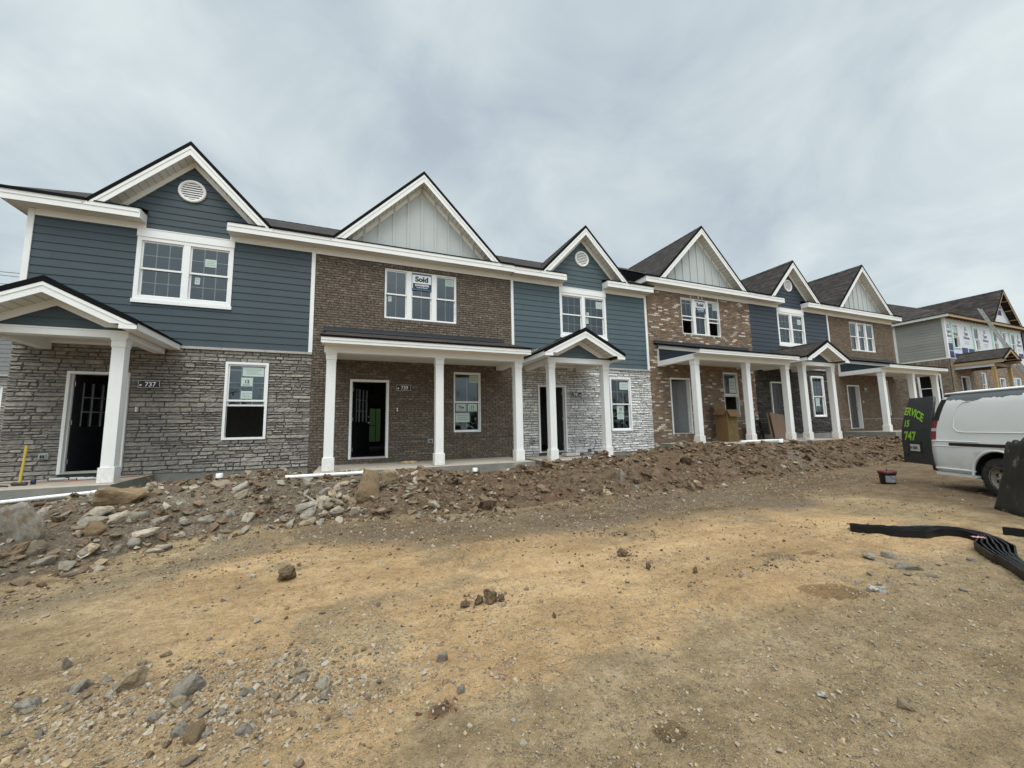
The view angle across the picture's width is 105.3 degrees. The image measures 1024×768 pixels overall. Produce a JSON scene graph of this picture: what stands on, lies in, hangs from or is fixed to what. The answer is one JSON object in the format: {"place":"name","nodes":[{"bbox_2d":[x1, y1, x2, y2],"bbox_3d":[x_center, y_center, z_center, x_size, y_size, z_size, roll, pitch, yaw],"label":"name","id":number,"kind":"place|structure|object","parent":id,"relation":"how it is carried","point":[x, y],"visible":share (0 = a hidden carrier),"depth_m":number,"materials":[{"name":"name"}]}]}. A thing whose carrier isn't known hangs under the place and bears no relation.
{"place":"outdoors","nodes":[
{"label":"outdoors","id":0,"kind":"place"},
{"bbox_2d":[0,435,1023,767],"bbox_3d":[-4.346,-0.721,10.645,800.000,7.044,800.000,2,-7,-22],"label":"ground","id":1,"kind":"structure","parent":0,"point":[986,731],"depth_m":2.95,"materials":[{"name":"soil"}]},
{"bbox_2d":[0,339,12,440],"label":"neighbour house","id":2,"kind":"structure","parent":1,"relation":"on","point":[5,350],"depth_m":16.01,"materials":[{"name":"grey"}]},
{"bbox_2d":[0,502,45,541],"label":"boulder","id":3,"kind":"object","parent":1,"relation":"on","point":[22,522],"visible":0.83,"depth_m":4.41,"materials":[{"name":"stone"}]},
{"bbox_2d":[13,695,40,711],"bbox_3d":[-2.643,1.757,2.131,0.074,0.079,0.080,0,-7,-6],"label":"rock","id":4,"kind":"object","parent":1,"relation":"on","point":[28,703],"visible":0.88,"depth_m":2.12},
{"bbox_2d":[19,705,35,714],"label":"loose stone","id":5,"kind":"object","parent":1,"relation":"on","point":[26,711],"visible":1,"depth_m":2.10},
{"bbox_2d":[21,535,58,556],"bbox_3d":[-5.286,1.836,4.365,0.337,0.239,0.177,4,-8,-36],"label":"boulder","id":6,"kind":"object","parent":1,"relation":"on","point":[35,548],"visible":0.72,"depth_m":4.31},
{"bbox_2d":[31,556,55,565],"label":"broken rock","id":7,"kind":"object","parent":1,"relation":"on","point":[49,560],"visible":0.78,"depth_m":4.22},
{"bbox_2d":[0,490,96,503],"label":"drain pipe","id":8,"kind":"object","parent":1,"relation":"on","point":[38,498],"visible":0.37,"depth_m":6.57,"materials":[{"name":"white plastic"}]},
{"bbox_2d":[57,561,76,571],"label":"broken rock","id":9,"kind":"object","parent":1,"relation":"on","point":[65,566],"visible":0.98,"depth_m":4.25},
{"bbox_2d":[61,657,75,669],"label":"rock","id":10,"kind":"object","parent":1,"relation":"on","point":[67,663],"visible":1,"depth_m":2.49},
{"bbox_2d":[60,570,83,576],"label":"broken rock","id":11,"kind":"object","parent":1,"relation":"on","point":[72,574],"visible":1,"depth_m":4.20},
{"bbox_2d":[69,678,93,695],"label":"rock","id":12,"kind":"object","parent":1,"relation":"on","point":[79,687],"visible":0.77,"depth_m":2.25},
{"bbox_2d":[76,545,88,557],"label":"broken rock","id":13,"kind":"object","parent":1,"relation":"on","point":[82,552],"visible":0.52,"depth_m":4.50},
{"bbox_2d":[78,542,100,554],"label":"broken rock","id":14,"kind":"object","parent":1,"relation":"on","point":[92,547],"visible":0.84,"depth_m":4.57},
{"bbox_2d":[77,516,108,529],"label":"broken rock","id":15,"kind":"object","parent":1,"relation":"on","point":[83,521],"visible":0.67,"depth_m":4.97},
{"bbox_2d":[83,520,106,536],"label":"rock","id":16,"kind":"object","parent":1,"relation":"on","point":[94,528],"visible":0.94,"depth_m":4.85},
{"bbox_2d":[79,506,114,519],"bbox_3d":[-5.526,1.725,5.165,0.208,0.199,0.378,-3,-7,18],"label":"boulder","id":17,"kind":"object","parent":1,"relation":"on","point":[98,510],"visible":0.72,"depth_m":5.17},
{"bbox_2d":[102,689,115,699],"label":"loose stone","id":18,"kind":"object","parent":1,"relation":"on","point":[109,694],"visible":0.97,"depth_m":2.19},
{"bbox_2d":[91,487,149,506],"bbox_3d":[-5.808,1.678,5.816,0.608,0.310,0.468,4,-14,-36],"label":"boulder","id":19,"kind":"object","parent":1,"relation":"on","point":[108,496],"visible":0.84,"depth_m":5.65,"materials":[{"name":"stone"}]},
{"bbox_2d":[106,510,134,523],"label":"broken rock","id":20,"kind":"object","parent":1,"relation":"on","point":[119,517],"visible":0.92,"depth_m":5.13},
{"bbox_2d":[101,665,148,693],"bbox_3d":[-2.233,1.732,2.250,0.198,0.155,0.058,3,-8,-33],"label":"rock","id":21,"kind":"object","parent":1,"relation":"on","point":[134,677],"visible":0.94,"depth_m":2.26,"materials":[{"name":"stone"}]},
{"bbox_2d":[127,536,141,548],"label":"broken rock","id":22,"kind":"object","parent":1,"relation":"on","point":[132,542],"visible":1,"depth_m":4.91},
{"bbox_2d":[130,511,149,518],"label":"broken rock","id":23,"kind":"object","parent":1,"relation":"on","point":[144,515],"visible":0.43,"depth_m":5.31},
{"bbox_2d":[132,527,160,537],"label":"boulder","id":24,"kind":"object","parent":1,"relation":"on","point":[148,532],"visible":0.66,"depth_m":5.09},
{"bbox_2d":[145,712,161,721],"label":"loose stone","id":25,"kind":"object","parent":1,"relation":"on","point":[151,716],"visible":0.99,"depth_m":1.99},
{"bbox_2d":[145,548,163,553],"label":"broken rock","id":26,"kind":"object","parent":1,"relation":"on","point":[153,550],"visible":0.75,"depth_m":4.94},
{"bbox_2d":[151,515,169,522],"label":"broken rock","id":27,"kind":"object","parent":1,"relation":"on","point":[164,518],"visible":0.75,"depth_m":5.44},
{"bbox_2d":[0,141,330,500],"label":"townhouse","id":28,"kind":"structure","parent":1,"relation":"on","point":[184,274],"depth_m":9.07,"materials":[{"name":"stone"}]},
{"bbox_2d":[10,446,28,485],"bbox_3d":[-8.938,1.488,7.115,0.210,0.721,0.072,1,-7,-14],"label":"sledgehammer","id":29,"kind":"object","parent":28,"relation":"on","point":[19,483],"visible":1,"depth_m":7.09,"materials":[{"name":"metal"}]},
{"bbox_2d":[0,475,167,483],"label":"orange cable","id":30,"kind":"object","parent":28,"relation":"on","point":[85,479],"visible":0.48,"depth_m":7.70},
{"bbox_2d":[65,375,108,470],"bbox_3d":[-9.458,0.876,8.828,0.081,2.068,0.925,-2,-7,6],"label":"door","id":31,"kind":"structure","parent":28,"relation":"in","point":[84,450],"depth_m":8.62,"materials":[{"name":"black wood"}]},
{"bbox_2d":[138,380,160,387],"bbox_3d":[-8.215,0.006,8.840,0.385,0.165,0.028,2,-7,-22],"label":"house number plaque","id":32,"kind":"object","parent":28,"relation":"attached to","point":[147,384],"visible":1,"depth_m":8.83,"materials":[{"name":"black plastic"}]},
{"bbox_2d":[130,227,235,309],"bbox_3d":[-7.885,-2.749,9.456,1.948,1.802,0.152,2,-7,-22],"label":"window","id":33,"kind":"structure","parent":28,"relation":"in","point":[189,242],"depth_m":9.41,"materials":[{"name":"white plastic"}]},
{"bbox_2d":[221,362,268,439],"bbox_3d":[-6.530,0.411,9.592,0.902,1.888,0.130,2,-7,-22],"label":"window","id":34,"kind":"structure","parent":28,"relation":"in","point":[248,370],"depth_m":9.60,"materials":[{"name":"white plastic"}]},
{"bbox_2d":[169,695,187,707],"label":"rock","id":35,"kind":"object","parent":1,"relation":"on","point":[177,701],"visible":0.76,"depth_m":2.10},
{"bbox_2d":[170,722,187,737],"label":"rock","id":36,"kind":"object","parent":1,"relation":"on","point":[179,729],"visible":0.77,"depth_m":1.89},
{"bbox_2d":[169,673,205,697],"bbox_3d":[-1.824,1.715,2.200,0.165,0.129,0.111,3,-13,-42],"label":"rock","id":37,"kind":"object","parent":1,"relation":"on","point":[188,685],"visible":0.69,"depth_m":2.19,"materials":[{"name":"stone"}]},
{"bbox_2d":[180,754,198,765],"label":"loose stone","id":38,"kind":"object","parent":1,"relation":"on","point":[188,760],"visible":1,"depth_m":1.72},
{"bbox_2d":[182,720,205,745],"bbox_3d":[-1.513,1.670,1.859,0.083,0.097,0.071,0,-7,-9],"label":"rock","id":39,"kind":"object","parent":1,"relation":"on","point":[194,731],"visible":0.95,"depth_m":1.85,"materials":[{"name":"stone"}]},
{"bbox_2d":[1,468,409,560],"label":"soil lumps","id":40,"kind":"object","parent":1,"relation":"on","point":[14,552],"visible":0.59,"depth_m":6.32,"materials":[{"name":"soil"}]},
{"bbox_2d":[196,515,215,523],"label":"broken rock","id":41,"kind":"object","parent":1,"relation":"on","point":[206,519],"visible":0.97,"depth_m":5.67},
{"bbox_2d":[201,729,212,738],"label":"loose stone","id":42,"kind":"object","parent":1,"relation":"on","point":[206,733],"visible":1,"depth_m":1.87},
{"bbox_2d":[209,480,230,487],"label":"broken rock","id":43,"kind":"object","parent":1,"relation":"on","point":[218,484],"visible":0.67,"depth_m":6.65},
{"bbox_2d":[218,509,234,517],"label":"broken rock","id":44,"kind":"object","parent":1,"relation":"on","point":[228,513],"visible":0.94,"depth_m":5.91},
{"bbox_2d":[232,481,248,491],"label":"broken rock","id":45,"kind":"object","parent":1,"relation":"on","point":[242,486],"visible":0.84,"depth_m":6.61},
{"bbox_2d":[233,489,248,499],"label":"broken rock","id":46,"kind":"object","parent":1,"relation":"on","point":[242,494],"visible":0.83,"depth_m":6.37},
{"bbox_2d":[234,722,248,735],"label":"loose stone","id":47,"kind":"object","parent":1,"relation":"on","point":[240,730],"visible":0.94,"depth_m":1.89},
{"bbox_2d":[241,512,255,522],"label":"broken rock","id":48,"kind":"object","parent":1,"relation":"on","point":[247,517],"visible":0.93,"depth_m":5.95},
{"bbox_2d":[0,467,514,598],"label":"rubble","id":49,"kind":"object","parent":1,"relation":"on","point":[21,581],"visible":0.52,"depth_m":6.26,"materials":[{"name":"stone"}]},
{"bbox_2d":[277,564,296,579],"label":"dirt clod","id":50,"kind":"object","parent":1,"relation":"on","point":[287,572],"visible":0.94,"depth_m":3.92,"materials":[{"name":"soil"}]},
{"bbox_2d":[283,693,296,701],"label":"loose stone","id":51,"kind":"object","parent":1,"relation":"on","point":[288,697],"visible":1,"depth_m":2.13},
{"bbox_2d":[295,672,308,683],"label":"loose stone","id":52,"kind":"object","parent":1,"relation":"on","point":[302,676],"visible":0.95,"depth_m":2.30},
{"bbox_2d":[295,493,315,506],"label":"boulder","id":53,"kind":"object","parent":1,"relation":"on","point":[310,503],"visible":0.56,"depth_m":6.62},
{"bbox_2d":[299,517,315,526],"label":"broken rock","id":54,"kind":"object","parent":1,"relation":"on","point":[310,520],"visible":0.81,"depth_m":6.17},
{"bbox_2d":[300,507,315,518],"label":"rock","id":55,"kind":"object","parent":1,"relation":"on","point":[309,512],"visible":0.78,"depth_m":6.41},
{"bbox_2d":[0,603,625,767],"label":"gravel scatter","id":56,"kind":"object","parent":1,"relation":"on","point":[162,720],"visible":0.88,"depth_m":2.08,"materials":[{"name":"gravel"}]},
{"bbox_2d":[315,495,329,509],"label":"rock","id":57,"kind":"object","parent":1,"relation":"on","point":[320,501],"visible":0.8,"depth_m":6.62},
{"bbox_2d":[315,675,330,691],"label":"rock","id":58,"kind":"object","parent":1,"relation":"on","point":[323,682],"visible":0.84,"depth_m":2.22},
{"bbox_2d":[285,471,362,477],"bbox_3d":[-3.585,1.762,7.574,1.412,0.081,0.073,2,-7,-28],"label":"drain pipe","id":59,"kind":"object","parent":1,"relation":"on","point":[332,474],"visible":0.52,"depth_m":7.54,"materials":[{"name":"white plastic"}]},
{"bbox_2d":[329,506,344,514],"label":"broken rock","id":60,"kind":"object","parent":1,"relation":"on","point":[336,510],"visible":0.9,"depth_m":6.57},
{"bbox_2d":[356,469,379,503],"bbox_3d":[-2.603,1.863,7.130,0.396,0.630,0.305,8,-15,-15],"label":"boulder","id":61,"kind":"object","parent":1,"relation":"on","point":[369,485],"visible":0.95,"depth_m":7.04,"materials":[{"name":"stone"}]},
{"bbox_2d":[382,469,400,485],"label":"boulder","id":62,"kind":"object","parent":1,"relation":"on","point":[391,476],"visible":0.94,"depth_m":7.42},
{"bbox_2d":[307,171,534,473],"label":"townhouse","id":63,"kind":"structure","parent":1,"relation":"on","point":[449,352],"depth_m":11.16,"materials":[{"name":"brown brick"}]},
{"bbox_2d":[351,382,370,456],"bbox_3d":[-4.266,1.004,10.984,0.215,2.023,0.898,-2,-7,9],"label":"door","id":64,"kind":"structure","parent":63,"relation":"in","point":[361,392],"depth_m":10.95,"materials":[{"name":"black wood"}]},
{"bbox_2d":[369,406,381,446],"bbox_3d":[-6.883,2.079,19.305,0.820,2.000,0.060,2,-7,-22],"label":"back door","id":65,"kind":"structure","parent":63,"relation":"in","point":[375,428],"depth_m":19.35,"materials":[{"name":"green glass"}]},
{"bbox_2d":[396,385,410,390],"bbox_3d":[-3.064,0.107,11.037,0.385,0.165,0.028,2,-7,-22],"label":"house number plaque","id":66,"kind":"object","parent":63,"relation":"attached to","point":[403,388],"visible":1,"depth_m":11.03,"materials":[{"name":"black plastic"}]},
{"bbox_2d":[384,268,455,323],"bbox_3d":[-2.700,-2.577,11.629,2.148,1.529,0.130,2,-7,-22],"label":"window","id":67,"kind":"structure","parent":63,"relation":"in","point":[408,296],"depth_m":11.62,"materials":[{"name":"white plastic"}]},
{"bbox_2d":[412,273,431,291],"bbox_3d":[-2.691,-3.022,11.635,0.605,0.507,0.012,2,-7,-22],"label":"sold sign","id":68,"kind":"object","parent":63,"relation":"attached to","point":[420,282],"visible":1,"depth_m":11.63,"materials":[{"name":"plastic"}]},
{"bbox_2d":[454,372,480,431],"bbox_3d":[-1.366,0.548,11.798,0.900,1.853,0.130,2,-7,-22],"label":"window","id":69,"kind":"structure","parent":63,"relation":"in","point":[458,417],"depth_m":11.80,"materials":[{"name":"white plastic"}]},
{"bbox_2d":[416,696,457,719],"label":"red clay crumbs","id":70,"kind":"object","parent":1,"relation":"on","point":[429,715],"visible":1,"depth_m":1.99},
{"bbox_2d":[436,651,447,661],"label":"rock","id":71,"kind":"object","parent":1,"relation":"on","point":[442,656],"visible":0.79,"depth_m":2.46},
{"bbox_2d":[483,588,496,604],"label":"dirt clod","id":72,"kind":"object","parent":1,"relation":"on","point":[490,596],"visible":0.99,"depth_m":3.29,"materials":[{"name":"soil"}]},
{"bbox_2d":[0,460,992,707],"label":"crushed stone","id":73,"kind":"object","parent":1,"relation":"on","point":[105,582],"visible":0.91,"depth_m":5.47,"materials":[{"name":"stone"}]},
{"bbox_2d":[496,225,654,464],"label":"townhouse","id":74,"kind":"structure","parent":1,"relation":"on","point":[578,313],"depth_m":13.32,"materials":[{"name":"blue"}]},
{"bbox_2d":[556,388,563,449],"bbox_3d":[1.470,1.202,13.359,0.214,2.068,0.926,2,-7,-22],"label":"door","id":75,"kind":"structure","parent":74,"relation":"in","point":[559,403],"depth_m":13.11,"materials":[{"name":"metal"}]},
{"bbox_2d":[559,286,607,340],"bbox_3d":[2.488,-2.444,13.708,1.948,1.802,0.152,2,-7,-22],"label":"window","id":76,"kind":"structure","parent":74,"relation":"in","point":[583,294],"depth_m":13.71,"materials":[{"name":"white plastic"}]},
{"bbox_2d":[609,377,632,430],"bbox_3d":[3.843,0.717,13.844,0.902,1.888,0.130,2,-7,-22],"label":"window","id":77,"kind":"structure","parent":74,"relation":"in","point":[622,385],"depth_m":13.86,"materials":[{"name":"white plastic"}]},
{"bbox_2d":[345,511,833,652],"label":"drive crumbs","id":78,"kind":"object","parent":1,"relation":"on","point":[630,555],"visible":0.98,"depth_m":4.20,"materials":[{"name":"soil"}]},
{"bbox_2d":[387,435,904,509],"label":"soil lumps","id":79,"kind":"object","parent":1,"relation":"on","point":[485,503],"visible":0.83,"depth_m":9.61,"materials":[{"name":"soil"}]},
{"bbox_2d":[408,434,903,520],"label":"soil crumbs","id":80,"kind":"object","parent":1,"relation":"on","point":[498,492],"visible":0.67,"depth_m":9.53,"materials":[{"name":"soil"}]},
{"bbox_2d":[618,226,807,447],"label":"townhouse","id":81,"kind":"structure","parent":1,"relation":"on","point":[701,364],"depth_m":15.36,"materials":[{"name":"brick"}]},
{"bbox_2d":[671,380,689,432],"bbox_3d":[6.431,0.886,15.328,0.898,2.023,0.074,-3,-7,17],"label":"door","id":82,"kind":"structure","parent":81,"relation":"in","point":[679,395],"depth_m":15.26,"materials":[{"name":"metal"}]},
{"bbox_2d":[694,300,705,313],"bbox_3d":[7.674,-3.138,15.935,0.605,0.507,0.012,2,-7,-22],"label":"sold sign","id":83,"kind":"object","parent":81,"relation":"attached to","point":[699,306],"visible":1,"depth_m":15.93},
{"bbox_2d":[680,297,720,336],"bbox_3d":[7.665,-2.693,15.929,2.148,1.529,0.130,2,-7,-22],"label":"window","id":84,"kind":"structure","parent":81,"relation":"in","point":[715,307],"depth_m":15.96,"materials":[{"name":"white plastic"}]},
{"bbox_2d":[712,404,739,441],"bbox_3d":[8.153,1.456,14.875,0.720,1.458,0.726,2,-7,-22],"label":"cardboard box","id":85,"kind":"object","parent":81,"relation":"on","point":[726,421],"visible":0.95,"depth_m":14.71,"materials":[{"name":"cardboard"}]},
{"bbox_2d":[723,372,740,415],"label":"window","id":86,"kind":"structure","parent":81,"relation":"in","point":[733,382],"depth_m":16.19,"materials":[{"name":"white plastic"}]},
{"bbox_2d":[741,260,849,443],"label":"townhouse","id":87,"kind":"structure","parent":1,"relation":"on","point":[788,310],"depth_m":17.48,"materials":[{"name":"blue"}]},
{"bbox_2d":[766,413,776,438],"bbox_3d":[10.740,1.745,15.881,1.010,1.152,0.256,2,-7,-22],"label":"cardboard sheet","id":88,"kind":"object","parent":87,"relation":"on","point":[770,426],"visible":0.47,"depth_m":15.73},
{"bbox_2d":[769,412,785,439],"bbox_3d":[10.832,1.714,15.818,0.994,1.174,0.265,2,-7,-22],"label":"cardboard sheet","id":89,"kind":"object","parent":87,"relation":"on","point":[778,425],"visible":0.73,"depth_m":15.80,"materials":[{"name":"cardboard"}]},
{"bbox_2d":[772,384,785,423],"bbox_3d":[11.626,1.016,17.144,0.924,2.068,0.215,2,-7,-22],"label":"door","id":90,"kind":"structure","parent":87,"relation":"in","point":[778,403],"depth_m":17.18,"materials":[{"name":"metal"}]},
{"bbox_2d":[776,307,805,346],"bbox_3d":[12.853,-2.575,18.010,1.948,1.802,0.152,2,-7,-22],"label":"window","id":91,"kind":"structure","parent":87,"relation":"in","point":[790,313],"depth_m":17.99,"materials":[{"name":"white plastic"}]},
{"bbox_2d":[810,376,826,416],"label":"window","id":92,"kind":"structure","parent":87,"relation":"in","point":[820,378],"depth_m":18.18,"materials":[{"name":"white plastic"}]},
{"bbox_2d":[853,549,875,559],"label":"rock","id":93,"kind":"object","parent":1,"relation":"on","point":[871,556],"visible":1,"depth_m":4.20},
{"bbox_2d":[808,265,948,437],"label":"townhouse","id":94,"kind":"structure","parent":1,"relation":"on","point":[862,317],"depth_m":19.72,"materials":[{"name":"brown brick"}]},
{"bbox_2d":[848,387,858,427],"bbox_3d":[16.778,1.146,19.312,0.897,2.023,0.215,2,-7,-22],"label":"door","id":95,"kind":"structure","parent":94,"relation":"in","point":[851,390],"depth_m":19.32,"materials":[{"name":"metal"}]},
{"bbox_2d":[849,322,875,351],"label":"window","id":96,"kind":"structure","parent":94,"relation":"in","point":[856,328],"depth_m":20.23,"materials":[{"name":"white plastic"}]},
{"bbox_2d":[877,469,897,483],"bbox_3d":[8.600,2.109,8.943,0.347,0.343,0.340,5,-9,-42],"label":"bucket","id":97,"kind":"object","parent":1,"relation":"on","point":[886,476],"visible":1,"depth_m":8.84,"materials":[{"name":"black plastic"}]},
{"bbox_2d":[878,551,897,558],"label":"rock","id":98,"kind":"object","parent":1,"relation":"on","point":[887,554],"visible":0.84,"depth_m":4.25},
{"bbox_2d":[897,697,915,711],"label":"rock","id":99,"kind":"object","parent":1,"relation":"on","point":[903,704],"visible":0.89,"depth_m":1.95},
{"bbox_2d":[894,562,924,570],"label":"rock","id":100,"kind":"object","parent":1,"relation":"on","point":[904,565],"visible":0.72,"depth_m":3.90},
{"bbox_2d":[849,523,1023,580],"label":"drain strip bundle","id":101,"kind":"object","parent":1,"relation":"on","point":[997,550],"visible":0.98,"depth_m":4.80,"materials":[{"name":"plastic"}]},
{"bbox_2d":[887,289,1023,416],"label":"unfinished townhouse","id":102,"kind":"structure","parent":1,"relation":"on","point":[947,334],"depth_m":25.46,"materials":[{"name":"white plastic"}]},
{"bbox_2d":[917,374,943,397],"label":"window","id":103,"kind":"structure","parent":102,"relation":"in","point":[918,378],"depth_m":25.07,"materials":[{"name":"white plastic"}]},
{"bbox_2d":[951,323,960,347],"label":"window","id":104,"kind":"structure","parent":102,"relation":"in","point":[955,329],"depth_m":24.72,"materials":[{"name":"white plastic"}]},
{"bbox_2d":[972,327,981,350],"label":"window","id":105,"kind":"structure","parent":102,"relation":"in","point":[977,339],"depth_m":25.80,"materials":[{"name":"white plastic"}]},
{"bbox_2d":[977,308,1023,374],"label":"extension ladder","id":106,"kind":"object","parent":102,"relation":"on","point":[991,325],"visible":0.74,"depth_m":25.10,"materials":[{"name":"metal"}]},
{"bbox_2d":[1009,333,1017,354],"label":"window","id":107,"kind":"structure","parent":102,"relation":"in","point":[1013,335],"depth_m":27.90,"materials":[{"name":"white plastic"}]},
{"bbox_2d":[902,385,1023,496],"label":"white van","id":108,"kind":"object","parent":1,"relation":"on","point":[961,433],"visible":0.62,"depth_m":7.81,"materials":[{"name":"paint"}]},
{"bbox_2d":[994,437,1023,517],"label":"black panel","id":109,"kind":"object","parent":1,"relation":"on","point":[1010,498],"visible":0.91,"depth_m":6.13,"materials":[{"name":"plastic"}]},
{"bbox_2d":[1002,527,1023,536],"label":"drain strip","id":110,"kind":"object","parent":1,"relation":"on","point":[1018,532],"visible":1,"depth_m":4.88,"materials":[{"name":"plastic"}]},
{"bbox_2d":[0,0,1023,385],"label":"sky","id":111,"kind":"structure","parent":0,"point":[827,137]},
{"bbox_2d":[755,420,764,439],"bbox_3d":[9.846,1.855,15.729,0.720,0.795,0.178,2,-7,-22],"label":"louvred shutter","id":112,"kind":"object","parent":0,"point":[758,429],"visible":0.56,"depth_m":15.78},
{"bbox_2d":[740,439,782,442],"bbox_3d":[8.870,2.011,13.832,2.105,0.082,0.083,1,-7,-21],"label":"drain pipe","id":113,"kind":"object","parent":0,"point":[744,441],"visible":0.72,"depth_m":13.71,"materials":[{"name":"white plastic"}]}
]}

